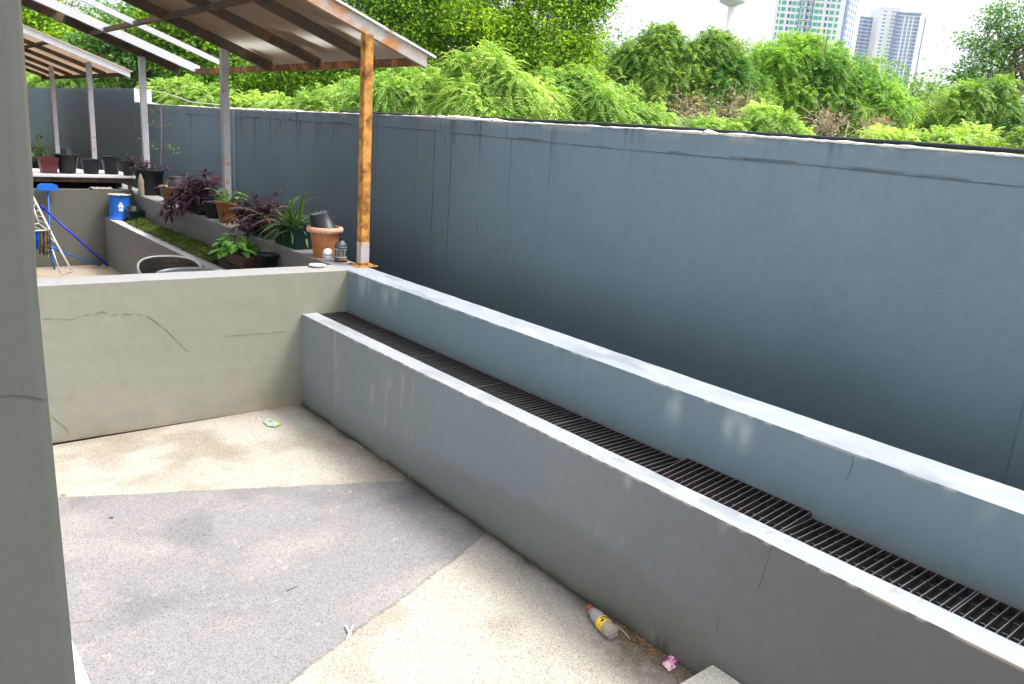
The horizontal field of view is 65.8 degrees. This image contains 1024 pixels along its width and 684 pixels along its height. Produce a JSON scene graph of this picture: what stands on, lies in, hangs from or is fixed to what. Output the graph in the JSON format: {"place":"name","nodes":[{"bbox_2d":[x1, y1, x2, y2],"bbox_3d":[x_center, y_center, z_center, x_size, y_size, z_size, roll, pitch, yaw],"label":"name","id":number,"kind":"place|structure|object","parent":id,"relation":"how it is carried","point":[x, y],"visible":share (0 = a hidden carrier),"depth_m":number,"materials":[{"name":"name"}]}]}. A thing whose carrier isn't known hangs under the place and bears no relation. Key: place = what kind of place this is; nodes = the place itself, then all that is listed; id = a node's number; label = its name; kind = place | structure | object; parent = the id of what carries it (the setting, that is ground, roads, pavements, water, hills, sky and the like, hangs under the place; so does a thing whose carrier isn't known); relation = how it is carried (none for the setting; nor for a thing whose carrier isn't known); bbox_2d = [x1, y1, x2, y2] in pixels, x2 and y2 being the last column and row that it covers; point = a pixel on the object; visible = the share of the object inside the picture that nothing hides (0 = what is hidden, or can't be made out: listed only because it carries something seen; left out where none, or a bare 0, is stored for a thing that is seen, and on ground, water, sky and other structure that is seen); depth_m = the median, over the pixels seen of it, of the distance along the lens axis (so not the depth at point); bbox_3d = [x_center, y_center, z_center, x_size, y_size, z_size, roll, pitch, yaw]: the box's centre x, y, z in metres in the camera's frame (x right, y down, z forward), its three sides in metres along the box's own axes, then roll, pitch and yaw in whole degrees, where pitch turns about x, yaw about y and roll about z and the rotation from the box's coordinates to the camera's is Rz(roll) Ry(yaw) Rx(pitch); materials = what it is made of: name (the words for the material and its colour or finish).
{"place":"outdoors","nodes":[
{"label":"outdoors","id":0,"kind":"place"},
{"bbox_2d":[36,265,122,277],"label":"terrace floor","id":1,"kind":"structure","parent":0,"point":[78,271],"depth_m":9.84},
{"bbox_2d":[36,183,58,268],"bbox_3d":[-5.697,-1.423,9.785,0.237,1.049,0.151,-8,19,-39],"label":"blue squeegee","id":2,"kind":"object","parent":1,"relation":"on","point":[47,187],"visible":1,"depth_m":9.71,"materials":[{"name":"plastic"}]},
{"bbox_2d":[34,197,72,273],"bbox_3d":[-5.485,-1.247,9.340,0.385,0.951,0.576,-1,15,-18],"label":"drying rack","id":3,"kind":"object","parent":1,"relation":"on","point":[48,227],"visible":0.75,"depth_m":9.48,"materials":[{"name":"white metal"}]},
{"bbox_2d":[39,231,46,255],"bbox_3d":[-5.470,-1.154,9.239,0.099,0.292,0.046,-8,19,-39],"label":"brown cloth","id":4,"kind":"object","parent":3,"relation":"hanging from","point":[43,242],"visible":1,"depth_m":9.23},
{"bbox_2d":[46,229,50,257],"bbox_3d":[-5.446,-1.149,9.305,0.038,0.344,0.057,10,16,22],"label":"dark sock","id":5,"kind":"object","parent":3,"relation":"hanging from","point":[48,252],"visible":1,"depth_m":9.30,"materials":[{"name":"fabric"}]},
{"bbox_2d":[39,205,108,266],"bbox_3d":[-5.456,-1.316,9.890,0.725,0.791,0.032,-7,18,-36],"label":"blue pole","id":6,"kind":"object","parent":1,"relation":"on","point":[72,234],"visible":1,"depth_m":9.87,"materials":[{"name":"plastic"}]},
{"bbox_2d":[51,246,100,265],"bbox_3d":[-5.510,-1.082,10.007,0.565,0.286,0.040,-9,19,-41],"label":"blue rod","id":7,"kind":"object","parent":1,"relation":"on","point":[53,248],"visible":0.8,"depth_m":10.01,"materials":[{"name":"plastic"}]},
{"bbox_2d":[33,188,133,267],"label":"cross wall","id":8,"kind":"structure","parent":1,"relation":"on","point":[81,214],"depth_m":10.07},
{"bbox_2d":[137,255,201,273],"bbox_3d":[-3.091,-0.395,7.195,0.564,0.722,0.497,-8,19,-39],"label":"rattan chair","id":9,"kind":"object","parent":1,"relation":"on","point":[149,264],"visible":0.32,"depth_m":7.27,"materials":[{"name":"wicker"}]},
{"bbox_2d":[105,217,241,274],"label":"planter wall","id":10,"kind":"structure","parent":1,"relation":"on","point":[129,247],"depth_m":9.33,"materials":[{"name":"concrete"}]},
{"bbox_2d":[107,193,130,219],"bbox_3d":[-5.040,-1.745,10.179,0.304,0.314,0.304,-8,19,-39],"label":"blue bucket","id":11,"kind":"object","parent":10,"relation":"on","point":[119,203],"visible":0.87,"depth_m":10.08,"materials":[{"name":"plastic"}]},
{"bbox_2d":[125,208,144,221],"bbox_3d":[-4.832,-1.619,10.127,0.182,0.145,0.312,-8,19,-39],"label":"green box","id":12,"kind":"object","parent":10,"relation":"on","point":[132,215],"visible":0.72,"depth_m":10.01,"materials":[{"name":"plastic"}]},
{"bbox_2d":[126,217,226,261],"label":"ground cover","id":13,"kind":"object","parent":10,"relation":"on","point":[163,233],"visible":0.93,"depth_m":8.57,"materials":[{"name":"green plant"}]},
{"bbox_2d":[227,250,258,268],"bbox_3d":[-2.433,-0.752,7.229,0.212,0.110,0.432,-8,19,-39],"label":"brown trough","id":14,"kind":"object","parent":10,"relation":"on","point":[241,260],"visible":0.55,"depth_m":7.09,"materials":[{"name":"plastic"}]},
{"bbox_2d":[208,233,258,258],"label":"leafy plant","id":15,"kind":"object","parent":14,"relation":"in","point":[236,248],"visible":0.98,"depth_m":7.13,"materials":[{"name":"green plant"}]},
{"bbox_2d":[256,252,278,267],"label":"black pot","id":16,"kind":"object","parent":10,"relation":"on","point":[267,259],"visible":0.74,"depth_m":6.89,"materials":[{"name":"plastic"}]},
{"bbox_2d":[156,267,222,272],"bbox_3d":[-2.716,-0.275,6.790,0.600,0.639,0.600,-8,19,-39],"label":"glass table","id":17,"kind":"object","parent":1,"relation":"on","point":[183,269],"visible":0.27,"depth_m":6.88,"materials":[{"name":"white"}]},
{"bbox_2d":[37,265,347,442],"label":"cross wall","id":18,"kind":"structure","parent":1,"relation":"on","point":[127,352],"depth_m":5.38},
{"bbox_2d":[53,412,248,444],"bbox_3d":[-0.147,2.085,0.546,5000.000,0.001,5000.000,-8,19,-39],"label":"ground","id":19,"kind":"structure","parent":0,"point":[123,432],"depth_m":5.40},
{"bbox_2d":[31,134,52,168],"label":"shaded plant","id":20,"kind":"object","parent":19,"relation":"on","point":[35,162],"visible":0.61,"depth_m":11.46,"materials":[{"name":"green plant"}]},
{"bbox_2d":[21,0,111,86],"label":"broadleaf tree","id":21,"kind":"object","parent":19,"relation":"on","point":[35,20],"visible":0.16,"depth_m":26.48,"materials":[{"name":"green plant"}]},
{"bbox_2d":[33,169,135,189],"bbox_3d":[-6.188,-1.642,10.501,2.050,1.215,0.990,-8,19,-39],"label":"slab table","id":22,"kind":"object","parent":19,"relation":"on","point":[79,179],"visible":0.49,"depth_m":10.45,"materials":[{"name":"white concrete"}]},
{"bbox_2d":[36,156,58,173],"bbox_3d":[-5.961,-2.273,10.173,0.220,0.200,0.220,-8,19,-39],"label":"square pot","id":23,"kind":"object","parent":22,"relation":"on","point":[48,165],"visible":1,"depth_m":10.11,"materials":[{"name":"red plastic"}]},
{"bbox_2d":[53,153,78,173],"bbox_3d":[-5.804,-2.326,10.330,0.294,0.245,0.294,-8,19,-39],"label":"black pot","id":24,"kind":"object","parent":22,"relation":"on","point":[67,164],"visible":0.91,"depth_m":10.25,"materials":[{"name":"plastic"}]},
{"bbox_2d":[81,158,99,173],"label":"black pot","id":25,"kind":"object","parent":22,"relation":"on","point":[90,166],"visible":1,"depth_m":10.45,"materials":[{"name":"plastic"}]},
{"bbox_2d":[100,157,120,174],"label":"black pot","id":26,"kind":"object","parent":22,"relation":"on","point":[111,166],"visible":0.92,"depth_m":10.62,"materials":[{"name":"plastic"}]},
{"bbox_2d":[120,161,134,175],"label":"black pot","id":27,"kind":"object","parent":22,"relation":"on","point":[126,169],"visible":0.92,"depth_m":10.57,"materials":[{"name":"plastic"}]},
{"bbox_2d":[26,66,169,87],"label":"feathery shrub","id":28,"kind":"object","parent":19,"relation":"on","point":[37,82],"visible":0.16,"depth_m":25.59,"materials":[{"name":"green plant"}]},
{"bbox_2d":[53,0,197,97],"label":"broadleaf tree","id":29,"kind":"object","parent":19,"relation":"on","point":[102,49],"visible":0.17,"depth_m":23.61,"materials":[{"name":"green plant"}]},
{"bbox_2d":[135,71,274,108],"bbox_3d":[-6.950,-4.625,18.297,3.788,3.044,1.896,4,15,0],"label":"feathery shrub","id":30,"kind":"object","parent":19,"relation":"on","point":[189,87],"visible":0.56,"depth_m":17.74,"materials":[{"name":"green plant"}]},
{"bbox_2d":[116,4,313,100],"bbox_3d":[-7.761,-6.989,21.185,6.217,6.044,2.856,8,15,16],"label":"broadleaf tree","id":31,"kind":"object","parent":19,"relation":"on","point":[173,31],"visible":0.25,"depth_m":20.63,"materials":[{"name":"green plant"}]},
{"bbox_2d":[43,0,457,88],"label":"distant woodland","id":32,"kind":"object","parent":19,"relation":"on","point":[76,5],"depth_m":29.88,"materials":[{"name":"green plant"}]},
{"bbox_2d":[251,73,359,112],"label":"feathery shrub","id":33,"kind":"object","parent":19,"relation":"on","point":[308,103],"visible":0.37,"depth_m":13.74,"materials":[{"name":"green plant"}]},
{"bbox_2d":[229,0,495,104],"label":"broadleaf tree","id":34,"kind":"object","parent":19,"relation":"on","point":[399,17],"visible":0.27,"depth_m":19.16,"materials":[{"name":"green plant"}]},
{"bbox_2d":[321,64,449,114],"bbox_3d":[-1.814,-2.921,12.697,2.662,3.277,1.786,4,15,1],"label":"feathery shrub","id":35,"kind":"object","parent":19,"relation":"on","point":[399,93],"visible":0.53,"depth_m":12.25,"materials":[{"name":"green plant"}]},
{"bbox_2d":[418,37,579,124],"bbox_3d":[-0.269,-2.815,12.210,2.503,3.534,1.889,6,15,6],"label":"feathery shrub","id":36,"kind":"object","parent":19,"relation":"on","point":[492,85],"visible":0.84,"depth_m":11.74,"materials":[{"name":"green plant"}]},
{"bbox_2d":[407,0,631,88],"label":"broadleaf tree","id":37,"kind":"object","parent":19,"relation":"on","point":[544,44],"visible":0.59,"depth_m":20.50,"materials":[{"name":"green plant"}]},
{"bbox_2d":[528,60,650,126],"bbox_3d":[0.754,-2.946,13.224,2.760,3.408,1.870,2,15,-9],"label":"feathery shrub","id":38,"kind":"object","parent":19,"relation":"on","point":[595,104],"visible":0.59,"depth_m":12.65,"materials":[{"name":"green plant"}]},
{"bbox_2d":[602,80,685,126],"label":"feathery shrub","id":39,"kind":"object","parent":19,"relation":"on","point":[654,117],"visible":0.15,"depth_m":13.32,"materials":[{"name":"green plant"}]},
{"bbox_2d":[590,21,786,125],"bbox_3d":[3.564,-4.145,16.214,4.216,4.619,2.220,6,15,7],"label":"bush","id":40,"kind":"object","parent":19,"relation":"on","point":[654,58],"visible":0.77,"depth_m":15.72,"materials":[{"name":"green plant"}]},
{"bbox_2d":[656,80,739,126],"bbox_3d":[3.369,-4.204,14.464,1.556,1.111,2.124,6,15,7],"label":"dry brush","id":41,"kind":"object","parent":40,"relation":"on","point":[693,107],"visible":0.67,"depth_m":14.49,"materials":[{"name":"brown plant"}]},
{"bbox_2d":[710,75,773,122],"bbox_3d":[4.222,-4.307,14.832,1.378,1.384,1.652,11,16,25],"label":"dry brush","id":42,"kind":"object","parent":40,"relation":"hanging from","point":[734,108],"visible":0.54,"depth_m":14.67,"materials":[{"name":"brown plant"}]},
{"bbox_2d":[719,0,744,33],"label":"water tower","id":43,"kind":"structure","parent":19,"relation":"on","point":[731,5],"depth_m":249.58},
{"bbox_2d":[667,98,815,134],"bbox_3d":[3.561,-2.398,12.745,2.699,2.984,1.457,1,15,-10],"label":"feathery shrub","id":44,"kind":"object","parent":19,"relation":"on","point":[766,119],"visible":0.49,"depth_m":12.33,"materials":[{"name":"green plant"}]},
{"bbox_2d":[555,13,1023,137],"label":"distant woodland","id":45,"kind":"object","parent":19,"relation":"on","point":[911,93],"visible":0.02,"depth_m":29.48,"materials":[{"name":"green plant"}]},
{"bbox_2d":[770,0,862,134],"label":"tower block","id":46,"kind":"structure","parent":19,"relation":"on","point":[840,19],"depth_m":380.71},
{"bbox_2d":[794,86,878,136],"bbox_3d":[5.759,-4.026,14.361,1.507,1.120,1.625,-8,19,-39],"label":"dry brush","id":47,"kind":"object","parent":19,"relation":"on","point":[827,124],"visible":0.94,"depth_m":14.26,"materials":[{"name":"brown plant"}]},
{"bbox_2d":[743,28,939,137],"bbox_3d":[6.878,-4.273,17.279,4.394,4.789,2.280,4,15,-1],"label":"bushy tree","id":48,"kind":"object","parent":19,"relation":"on","point":[799,68],"visible":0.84,"depth_m":16.68,"materials":[{"name":"green plant"}]},
{"bbox_2d":[846,103,901,138],"bbox_3d":[6.841,-3.957,14.523,0.966,0.782,1.579,2,15,-9],"label":"dry brush","id":49,"kind":"object","parent":19,"relation":"on","point":[886,121],"visible":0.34,"depth_m":14.47,"materials":[{"name":"brown plant"}]},
{"bbox_2d":[841,7,926,137],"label":"tower block","id":50,"kind":"structure","parent":19,"relation":"on","point":[898,32],"depth_m":689.34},
{"bbox_2d":[843,84,955,138],"bbox_3d":[10.021,-4.517,20.322,4.306,4.150,2.333,6,15,9],"label":"bushy tree","id":51,"kind":"object","parent":19,"relation":"on","point":[925,119],"visible":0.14,"depth_m":19.68,"materials":[{"name":"green plant"}]},
{"bbox_2d":[844,119,1005,150],"bbox_3d":[6.353,-2.004,12.256,2.974,2.861,1.625,2,15,-9],"label":"feathery shrub","id":52,"kind":"object","parent":19,"relation":"on","point":[963,133],"visible":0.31,"depth_m":11.81,"materials":[{"name":"green plant"}]},
{"bbox_2d":[921,71,1023,140],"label":"bushy tree","id":53,"kind":"object","parent":19,"relation":"on","point":[979,96],"visible":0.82,"depth_m":18.78,"materials":[{"name":"green plant"}]},
{"bbox_2d":[928,0,1023,105],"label":"sparse tree","id":54,"kind":"object","parent":19,"relation":"on","point":[1004,46],"visible":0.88,"depth_m":21.91,"materials":[{"name":"green plant"}]},
{"bbox_2d":[962,126,1023,154],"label":"feathery shrub","id":55,"kind":"object","parent":19,"relation":"on","point":[1018,137],"visible":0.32,"depth_m":10.86,"materials":[{"name":"green plant"}]},
{"bbox_2d":[53,404,693,683],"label":"terrace floor","id":56,"kind":"structure","parent":0,"point":[333,525],"depth_m":3.78,"materials":[{"name":"concrete"}]},
{"bbox_2d":[0,0,75,683],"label":"pillar","id":57,"kind":"structure","parent":56,"relation":"on","point":[36,647],"depth_m":1.09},
{"bbox_2d":[72,641,89,683],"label":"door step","id":58,"kind":"object","parent":56,"relation":"on","point":[81,677],"depth_m":2.98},
{"bbox_2d":[263,418,279,426],"bbox_3d":[-1.712,0.562,5.624,0.092,0.026,0.179,-8,19,-39],"label":"foil wrapper","id":59,"kind":"object","parent":56,"relation":"on","point":[269,422],"visible":1,"depth_m":5.60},
{"bbox_2d":[335,428,691,682],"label":"leaf litter","id":60,"kind":"object","parent":56,"relation":"on","point":[652,648],"visible":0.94,"depth_m":3.42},
{"bbox_2d":[586,605,617,639],"bbox_3d":[0.397,1.243,3.536,0.068,0.069,0.218,-3,16,-24],"label":"plastic bottle","id":61,"kind":"object","parent":56,"relation":"on","point":[605,625],"visible":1,"depth_m":3.48,"materials":[{"name":"white"}]},
{"bbox_2d":[662,656,677,670],"bbox_3d":[0.669,1.338,3.320,0.055,0.019,0.120,14,18,34],"label":"candy wrapper","id":62,"kind":"object","parent":56,"relation":"on","point":[669,662],"visible":0.99,"depth_m":3.31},
{"bbox_2d":[681,665,740,683],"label":"kerb block","id":63,"kind":"structure","parent":56,"relation":"on","point":[712,674],"depth_m":3.10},
{"bbox_2d":[29,0,1023,126],"label":"sky","id":64,"kind":"structure","parent":0,"point":[753,17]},
{"label":"terrace floor","id":65,"kind":"structure","parent":0,"visible":0},
{"bbox_2d":[32,153,1023,643],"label":"back planter wall","id":66,"kind":"structure","parent":65,"relation":"on","point":[958,525],"depth_m":3.44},
{"bbox_2d":[48,66,59,152],"bbox_3d":[-8.551,-4.255,14.802,0.180,1.725,0.180,-8,19,-39],"label":"canopy post","id":67,"kind":"object","parent":66,"relation":"on","point":[54,108],"visible":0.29,"depth_m":14.75,"materials":[{"name":"metal"}]},
{"bbox_2d":[85,62,96,158],"bbox_3d":[-6.694,-3.550,12.616,0.180,1.725,0.180,-8,19,-39],"label":"canopy post","id":68,"kind":"object","parent":66,"relation":"on","point":[91,109],"visible":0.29,"depth_m":12.55,"materials":[{"name":"metal"}]},
{"bbox_2d":[23,24,132,79],"bbox_3d":[-9.751,-5.519,13.583,4.210,1.541,7.000,-8,19,-39],"label":"canopy","id":69,"kind":"object","parent":68,"relation":"on","point":[43,51],"visible":0.67,"depth_m":13.10,"materials":[{"name":"metal"}]},
{"bbox_2d":[138,174,144,195],"bbox_3d":[-4.763,-2.019,10.164,0.076,0.270,0.076,-8,19,-39],"label":"old bottle","id":70,"kind":"object","parent":66,"relation":"on","point":[141,191],"visible":1,"depth_m":10.14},
{"bbox_2d":[138,56,149,167],"bbox_3d":[-4.838,-2.846,10.429,0.180,1.725,0.180,-8,19,-39],"label":"canopy post","id":71,"kind":"object","parent":66,"relation":"on","point":[143,106],"visible":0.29,"depth_m":10.35,"materials":[{"name":"metal"}]},
{"bbox_2d":[21,0,199,74],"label":"canopy","id":72,"kind":"object","parent":71,"relation":"attached to","point":[86,24],"visible":0.93,"depth_m":9.59,"materials":[{"name":"metal"}]},
{"bbox_2d":[134,168,163,195],"bbox_3d":[-4.728,-2.092,10.333,0.366,0.330,0.366,-8,19,-39],"label":"black pot","id":73,"kind":"object","parent":66,"relation":"on","point":[152,179],"visible":0.91,"depth_m":10.22,"materials":[{"name":"plastic"}]},
{"bbox_2d":[130,155,174,171],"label":"purple plant","id":74,"kind":"object","parent":73,"relation":"in","point":[145,165],"visible":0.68,"depth_m":10.23,"materials":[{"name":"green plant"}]},
{"bbox_2d":[138,101,178,164],"bbox_3d":[-4.526,-2.686,10.139,0.155,0.808,1.345,-8,19,-39],"label":"sapling","id":75,"kind":"object","parent":73,"relation":"in","point":[168,124],"visible":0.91,"depth_m":10.03,"materials":[{"name":"green plant"}]},
{"bbox_2d":[158,185,186,201],"bbox_3d":[-4.123,-1.798,9.631,0.330,0.200,0.330,-8,19,-39],"label":"glazed bowl","id":76,"kind":"object","parent":66,"relation":"on","point":[164,192],"visible":0.28,"depth_m":9.51,"materials":[{"name":"brown ceramic"}]},
{"bbox_2d":[167,176,183,186],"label":"inverted pot","id":77,"kind":"object","parent":76,"relation":"in","point":[170,184],"visible":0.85,"depth_m":9.52,"materials":[{"name":"black plastic"}]},
{"bbox_2d":[193,196,214,214],"bbox_3d":[-3.387,-1.498,8.704,0.232,0.190,0.232,-8,19,-39],"label":"black pot","id":78,"kind":"object","parent":66,"relation":"on","point":[198,207],"visible":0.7,"depth_m":8.63,"materials":[{"name":"plastic"}]},
{"bbox_2d":[155,169,237,222],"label":"purple plant","id":79,"kind":"object","parent":78,"relation":"in","point":[183,200],"visible":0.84,"depth_m":8.70,"materials":[{"name":"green plant"}]},
{"bbox_2d":[203,201,218,218],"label":"black pot","id":80,"kind":"object","parent":66,"relation":"on","point":[211,210],"visible":0.66,"depth_m":8.41,"materials":[{"name":"plastic"}]},
{"bbox_2d":[214,201,239,222],"bbox_3d":[-2.951,-1.347,8.204,0.250,0.210,0.250,-8,19,-39],"label":"clay pot","id":81,"kind":"object","parent":66,"relation":"on","point":[222,207],"visible":0.66,"depth_m":8.12,"materials":[{"name":"ceramic"}]},
{"bbox_2d":[204,188,249,202],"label":"leafy plant","id":82,"kind":"object","parent":81,"relation":"in","point":[221,197],"visible":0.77,"depth_m":8.07,"materials":[{"name":"green plant"}]},
{"bbox_2d":[217,48,237,219],"bbox_3d":[-2.981,-2.142,8.242,0.180,1.725,0.180,-8,19,-39],"label":"canopy post","id":83,"kind":"object","parent":66,"relation":"on","point":[225,113],"visible":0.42,"depth_m":8.17,"materials":[{"name":"metal"}]},
{"bbox_2d":[249,217,272,235],"bbox_3d":[-2.376,-1.105,7.515,0.232,0.170,0.232,-8,19,-39],"label":"black pot","id":84,"kind":"object","parent":66,"relation":"on","point":[258,232],"visible":0.34,"depth_m":7.44,"materials":[{"name":"plastic"}]},
{"bbox_2d":[211,189,293,239],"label":"purple plant","id":85,"kind":"object","parent":84,"relation":"in","point":[249,210],"visible":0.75,"depth_m":7.43,"materials":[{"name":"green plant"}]},
{"bbox_2d":[262,220,279,239],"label":"black pot","id":86,"kind":"object","parent":66,"relation":"on","point":[271,229],"visible":0.39,"depth_m":7.25,"materials":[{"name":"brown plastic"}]},
{"bbox_2d":[272,221,311,249],"bbox_3d":[-1.919,-0.941,6.983,0.202,0.185,0.472,-8,19,-39],"label":"green trough","id":87,"kind":"object","parent":66,"relation":"on","point":[299,240],"visible":0.62,"depth_m":6.83,"materials":[{"name":"plastic"}]},
{"bbox_2d":[249,190,334,247],"bbox_3d":[-1.974,-1.089,6.936,0.728,0.542,0.836,-8,19,-39],"label":"striped plant","id":88,"kind":"object","parent":87,"relation":"in","point":[294,220],"visible":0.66,"depth_m":6.85,"materials":[{"name":"green plant"}]},
{"bbox_2d":[306,225,342,257],"bbox_3d":[-1.541,-0.826,6.517,0.298,0.250,0.298,-8,19,-39],"label":"terracotta pot","id":89,"kind":"object","parent":66,"relation":"on","point":[322,239],"visible":0.8,"depth_m":6.42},
{"bbox_2d":[309,209,335,227],"bbox_3d":[-1.546,-0.977,6.478,0.223,0.208,0.208,-8,19,-39],"label":"inverted pot","id":90,"kind":"object","parent":89,"relation":"in","point":[321,219],"visible":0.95,"depth_m":6.40,"materials":[{"name":"black plastic"}]},
{"bbox_2d":[322,248,332,260],"bbox_3d":[-1.482,-0.706,6.376,0.086,0.098,0.086,-8,19,-39],"label":"white lidded jar","id":91,"kind":"object","parent":66,"relation":"on","point":[327,253],"visible":1,"depth_m":6.35,"materials":[{"name":"ceramic"}]},
{"bbox_2d":[334,237,347,261],"bbox_3d":[-1.373,-0.743,6.355,0.111,0.195,0.111,1,15,-11],"label":"lantern","id":92,"kind":"object","parent":66,"relation":"on","point":[340,246],"visible":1,"depth_m":6.33,"materials":[{"name":"grey metal"}]},
{"bbox_2d":[347,33,377,267],"bbox_3d":[-1.124,-1.438,6.056,0.180,1.725,0.180,-8,19,-39],"label":"canopy post","id":93,"kind":"object","parent":66,"relation":"on","point":[365,124],"visible":1,"depth_m":6.02,"materials":[{"name":"brown metal"}]},
{"bbox_2d":[79,0,435,73],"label":"canopy","id":94,"kind":"object","parent":93,"relation":"on","point":[284,35],"visible":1,"depth_m":6.96,"materials":[{"name":"brown metal"}]},
{"bbox_2d":[302,313,1023,683],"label":"planter wall","id":95,"kind":"structure","parent":65,"relation":"on","point":[692,581],"depth_m":3.43,"materials":[{"name":"concrete"}]},
{"bbox_2d":[321,311,386,332],"bbox_3d":[-1.173,-0.134,5.800,0.228,0.035,0.621,-8,19,-39],"label":"drain grate","id":96,"kind":"object","parent":95,"relation":"in","point":[353,322],"visible":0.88,"depth_m":5.80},
{"bbox_2d":[361,330,440,357],"bbox_3d":[-0.761,0.022,5.315,0.228,0.035,0.676,-8,19,-39],"label":"drain grate","id":97,"kind":"object","parent":95,"relation":"in","point":[403,345],"visible":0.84,"depth_m":5.31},
{"bbox_2d":[414,354,504,387],"bbox_3d":[-0.336,0.183,4.814,0.228,0.035,0.665,-8,19,-39],"label":"drain grate","id":98,"kind":"object","parent":95,"relation":"in","point":[465,373],"visible":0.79,"depth_m":4.81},
{"bbox_2d":[477,382,584,424],"bbox_3d":[0.085,0.343,4.319,0.228,0.035,0.662,-8,19,-39],"label":"drain grate","id":99,"kind":"object","parent":95,"relation":"in","point":[539,407],"visible":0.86,"depth_m":4.31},
{"bbox_2d":[556,418,680,471],"bbox_3d":[0.505,0.502,3.824,0.228,0.035,0.662,-8,19,-39],"label":"drain grate","id":100,"kind":"object","parent":95,"relation":"in","point":[653,459],"visible":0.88,"depth_m":3.82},
{"bbox_2d":[655,458,811,531],"bbox_3d":[0.915,0.645,3.341,0.228,0.035,0.626,-15,23,-36],"label":"drain grate","id":101,"kind":"object","parent":95,"relation":"in","point":[719,487],"visible":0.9,"depth_m":3.33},
{"bbox_2d":[782,518,976,611],"bbox_3d":[1.310,0.807,2.877,0.228,0.035,0.622,-8,19,-39],"label":"drain grate","id":102,"kind":"object","parent":95,"relation":"in","point":[815,531],"visible":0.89,"depth_m":2.89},
{"bbox_2d":[952,592,1023,646],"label":"drain grate","id":103,"kind":"object","parent":95,"relation":"in","point":[995,605],"visible":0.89,"depth_m":2.61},
{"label":"trench bed","id":104,"kind":"structure","parent":0,"visible":0},
{"bbox_2d":[27,88,1023,490],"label":"boundary wall","id":105,"kind":"structure","parent":104,"relation":"on","point":[875,292],"depth_m":4.85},
{"bbox_2d":[340,111,1023,153],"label":"cable","id":106,"kind":"object","parent":105,"relation":"attached to","point":[955,146],"visible":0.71,"depth_m":4.66,"materials":[{"name":"black plastic"}]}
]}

